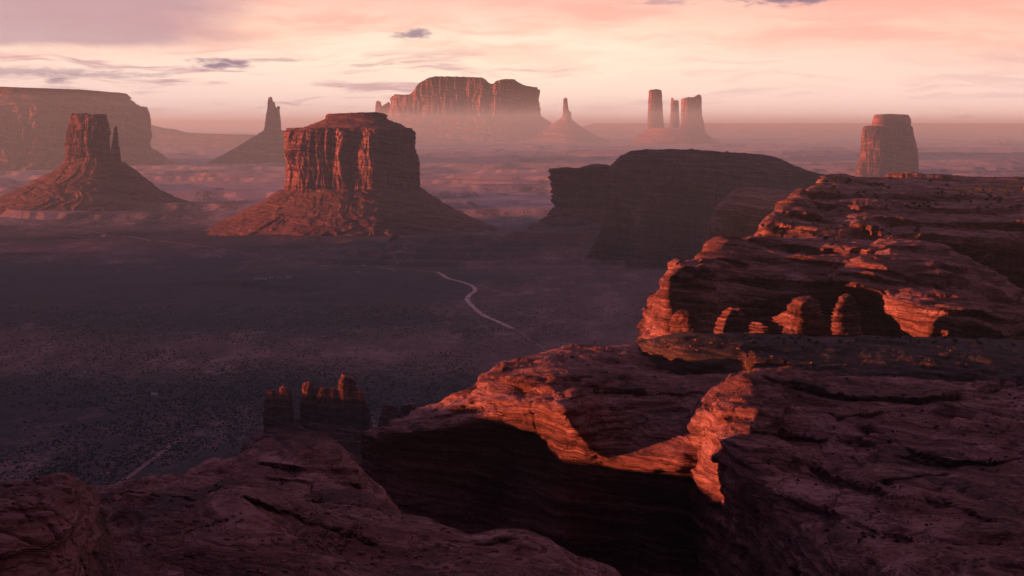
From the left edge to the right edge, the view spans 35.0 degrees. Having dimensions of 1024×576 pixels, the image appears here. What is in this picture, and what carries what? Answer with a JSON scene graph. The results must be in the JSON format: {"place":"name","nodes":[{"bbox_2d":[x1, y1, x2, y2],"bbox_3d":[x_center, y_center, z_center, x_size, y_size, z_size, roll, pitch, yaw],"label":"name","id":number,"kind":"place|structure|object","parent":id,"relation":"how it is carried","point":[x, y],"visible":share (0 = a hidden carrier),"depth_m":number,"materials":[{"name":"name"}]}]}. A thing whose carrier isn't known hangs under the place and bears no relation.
{"place":"outdoors","nodes":[
{"label":"outdoors","id":0,"kind":"place"},
{"bbox_2d":[0,472,116,575],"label":"slickrock outcrop","id":1,"kind":"object","parent":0,"point":[90,546],"visible":0.98,"depth_m":138.03,"materials":[{"name":"brown stone"}]},
{"bbox_2d":[0,224,255,254],"bbox_3d":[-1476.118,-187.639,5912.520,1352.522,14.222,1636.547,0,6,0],"label":"valley road","id":2,"kind":"structure","parent":0,"point":[147,240],"depth_m":5734.21,"materials":[{"name":"soil"}]},
{"bbox_2d":[118,441,179,481],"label":"dirt road","id":3,"kind":"structure","parent":0,"point":[134,472],"depth_m":1924.60,"materials":[{"name":"soil"}]},
{"bbox_2d":[95,432,400,575],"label":"slickrock ridge","id":4,"kind":"structure","parent":0,"point":[270,460],"depth_m":314.95,"materials":[{"name":"brown stone"}]},
{"bbox_2d":[319,265,437,272],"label":"side road","id":5,"kind":"structure","parent":0,"point":[377,266],"depth_m":4676.44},
{"bbox_2d":[183,483,621,575],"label":"slickrock apron","id":6,"kind":"object","parent":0,"point":[264,517],"visible":0.97,"depth_m":205.06,"materials":[{"name":"brown stone"}]},
{"bbox_2d":[438,272,512,328],"bbox_3d":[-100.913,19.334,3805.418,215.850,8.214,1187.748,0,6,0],"label":"road","id":7,"kind":"structure","parent":0,"point":[468,296],"depth_m":3719.64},
{"bbox_2d":[0,132,1023,487],"bbox_3d":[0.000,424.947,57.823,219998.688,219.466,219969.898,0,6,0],"label":"ground","id":8,"kind":"structure","parent":0,"point":[512,268],"depth_m":3957.08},
{"bbox_2d":[0,87,174,169],"bbox_3d":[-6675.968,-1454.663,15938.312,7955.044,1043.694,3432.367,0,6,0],"label":"mesa","id":9,"kind":"structure","parent":8,"relation":"on","point":[34,122],"depth_m":14900.33,"materials":[{"name":"brown stone"}]},
{"bbox_2d":[0,113,189,215],"bbox_3d":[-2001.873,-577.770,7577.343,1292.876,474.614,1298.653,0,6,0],"label":"sandstone butte","id":10,"kind":"object","parent":8,"relation":"on","point":[93,172],"visible":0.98,"depth_m":7407.70,"materials":[{"name":"brown stone"}]},
{"bbox_2d":[150,125,255,147],"bbox_3d":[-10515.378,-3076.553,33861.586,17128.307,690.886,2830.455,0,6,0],"label":"tableland","id":11,"kind":"structure","parent":8,"relation":"on","point":[163,137],"depth_m":32707.73,"materials":[{"name":"stone"}]},
{"bbox_2d":[207,97,285,163],"bbox_3d":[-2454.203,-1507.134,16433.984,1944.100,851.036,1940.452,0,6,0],"label":"rock spire","id":12,"kind":"object","parent":8,"relation":"on","point":[266,145],"visible":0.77,"depth_m":16159.47,"materials":[{"name":"brown stone"}]},
{"bbox_2d":[240,373,371,454],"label":"rock fins","id":13,"kind":"object","parent":8,"relation":"on","point":[340,415],"visible":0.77,"depth_m":1763.48,"materials":[{"name":"brown stone"}]},
{"bbox_2d":[0,304,642,484],"bbox_3d":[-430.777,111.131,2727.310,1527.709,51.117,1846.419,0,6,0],"label":"scrub","id":14,"kind":"object","parent":8,"relation":"on","point":[114,469],"visible":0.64,"depth_m":2478.96,"materials":[{"name":"green plant"}]},
{"bbox_2d":[205,112,499,235],"bbox_3d":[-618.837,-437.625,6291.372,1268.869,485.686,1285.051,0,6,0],"label":"sandstone butte","id":15,"kind":"object","parent":8,"relation":"on","point":[353,174],"visible":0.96,"depth_m":6077.13,"materials":[{"name":"brown stone"}]},
{"bbox_2d":[388,235,399,241],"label":"boulder","id":16,"kind":"object","parent":8,"relation":"on","point":[392,238],"visible":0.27,"depth_m":5348.41,"materials":[{"name":"brown stone"}]},
{"bbox_2d":[378,403,417,427],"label":"boulder pile","id":17,"kind":"object","parent":8,"relation":"on","point":[389,411],"visible":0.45,"depth_m":1655.43,"materials":[{"name":"brown stone"}]},
{"bbox_2d":[375,76,551,142],"bbox_3d":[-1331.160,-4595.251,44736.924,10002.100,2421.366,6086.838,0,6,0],"label":"mesa","id":18,"kind":"structure","parent":8,"relation":"on","point":[438,109],"depth_m":43530.39,"materials":[{"name":"brown stone"}]},
{"bbox_2d":[514,329,545,351],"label":"foot track","id":19,"kind":"structure","parent":8,"relation":"on","point":[524,335],"depth_m":3036.41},
{"bbox_2d":[528,98,610,142],"bbox_3d":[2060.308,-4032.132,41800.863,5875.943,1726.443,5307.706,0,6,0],"label":"rock spire","id":20,"kind":"object","parent":8,"relation":"on","point":[565,128],"visible":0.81,"depth_m":41361.59,"materials":[{"name":"stone"}]},
{"bbox_2d":[629,89,721,143],"bbox_3d":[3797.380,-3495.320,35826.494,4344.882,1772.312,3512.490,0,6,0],"label":"rock towers","id":21,"kind":"structure","parent":8,"relation":"on","point":[691,130],"depth_m":35605.51,"materials":[{"name":"brown stone"}]},
{"bbox_2d":[527,148,825,267],"bbox_3d":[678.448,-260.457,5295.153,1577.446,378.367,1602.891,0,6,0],"label":"mesa","id":22,"kind":"structure","parent":8,"relation":"on","point":[665,201],"depth_m":5372.55,"materials":[{"name":"brown stone"}]},
{"bbox_2d":[582,123,1023,138],"bbox_3d":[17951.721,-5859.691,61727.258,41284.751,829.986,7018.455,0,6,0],"label":"tableland","id":23,"kind":"structure","parent":8,"relation":"on","point":[747,130],"depth_m":59110.92,"materials":[{"name":"stone"}]},
{"bbox_2d":[855,114,918,177],"bbox_3d":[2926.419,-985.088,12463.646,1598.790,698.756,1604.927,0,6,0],"label":"sandstone butte","id":24,"kind":"object","parent":8,"relation":"on","point":[888,144],"visible":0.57,"depth_m":12290.13,"materials":[{"name":"stone"}]},
{"bbox_2d":[0,0,1023,132],"label":"sky","id":25,"kind":"structure","parent":0,"point":[204,66],"materials":[{"name":"pink"}]},
{"bbox_2d":[359,344,737,575],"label":"slickrock platform","id":26,"kind":"structure","parent":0,"point":[569,484],"depth_m":491.21,"materials":[{"name":"brown stone"}]},
{"bbox_2d":[0,335,1023,574],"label":"loose stones","id":27,"kind":"object","parent":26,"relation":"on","point":[51,569],"visible":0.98,"depth_m":213.15,"materials":[{"name":"brown stone"}]},
{"bbox_2d":[701,187,795,249],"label":"slickrock knoll","id":28,"kind":"structure","parent":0,"point":[744,212],"depth_m":2517.87,"materials":[{"name":"brown stone"}]},
{"bbox_2d":[635,236,1023,345],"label":"slickrock massif","id":29,"kind":"structure","parent":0,"point":[907,287],"depth_m":774.25,"materials":[{"name":"brown stone"}]},
{"bbox_2d":[638,331,1023,386],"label":"rock ledge","id":30,"kind":"object","parent":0,"point":[992,360],"visible":0.52,"depth_m":594.63,"materials":[{"name":"brown stone"}]},
{"bbox_2d":[668,309,699,334],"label":"rock pillar","id":31,"kind":"object","parent":30,"relation":"on","point":[683,320],"visible":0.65,"depth_m":665.27,"materials":[{"name":"brown stone"}]},
{"bbox_2d":[713,307,787,334],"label":"rock pillar","id":32,"kind":"object","parent":30,"relation":"on","point":[736,320],"visible":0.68,"depth_m":673.97,"materials":[{"name":"brown stone"}]},
{"bbox_2d":[781,296,824,335],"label":"rock pillar","id":33,"kind":"object","parent":30,"relation":"on","point":[804,316],"visible":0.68,"depth_m":663.83,"materials":[{"name":"brown stone"}]},
{"bbox_2d":[815,293,862,335],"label":"rock pillar","id":34,"kind":"object","parent":30,"relation":"on","point":[845,318],"visible":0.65,"depth_m":663.09,"materials":[{"name":"brown stone"}]},
{"bbox_2d":[686,365,1023,575],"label":"slickrock dome","id":35,"kind":"structure","parent":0,"point":[740,514],"depth_m":399.68,"materials":[{"name":"brown stone"}]},
{"bbox_2d":[739,351,757,372],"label":"juniper","id":36,"kind":"object","parent":35,"relation":"on","point":[748,364],"visible":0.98,"depth_m":474.54,"materials":[{"name":"brown plant"}]},
{"bbox_2d":[754,172,1023,294],"bbox_3d":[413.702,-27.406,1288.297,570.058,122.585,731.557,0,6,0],"label":"slickrock plateau","id":37,"kind":"structure","parent":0,"point":[976,233],"depth_m":1054.89,"materials":[{"name":"brown stone"}]}
]}

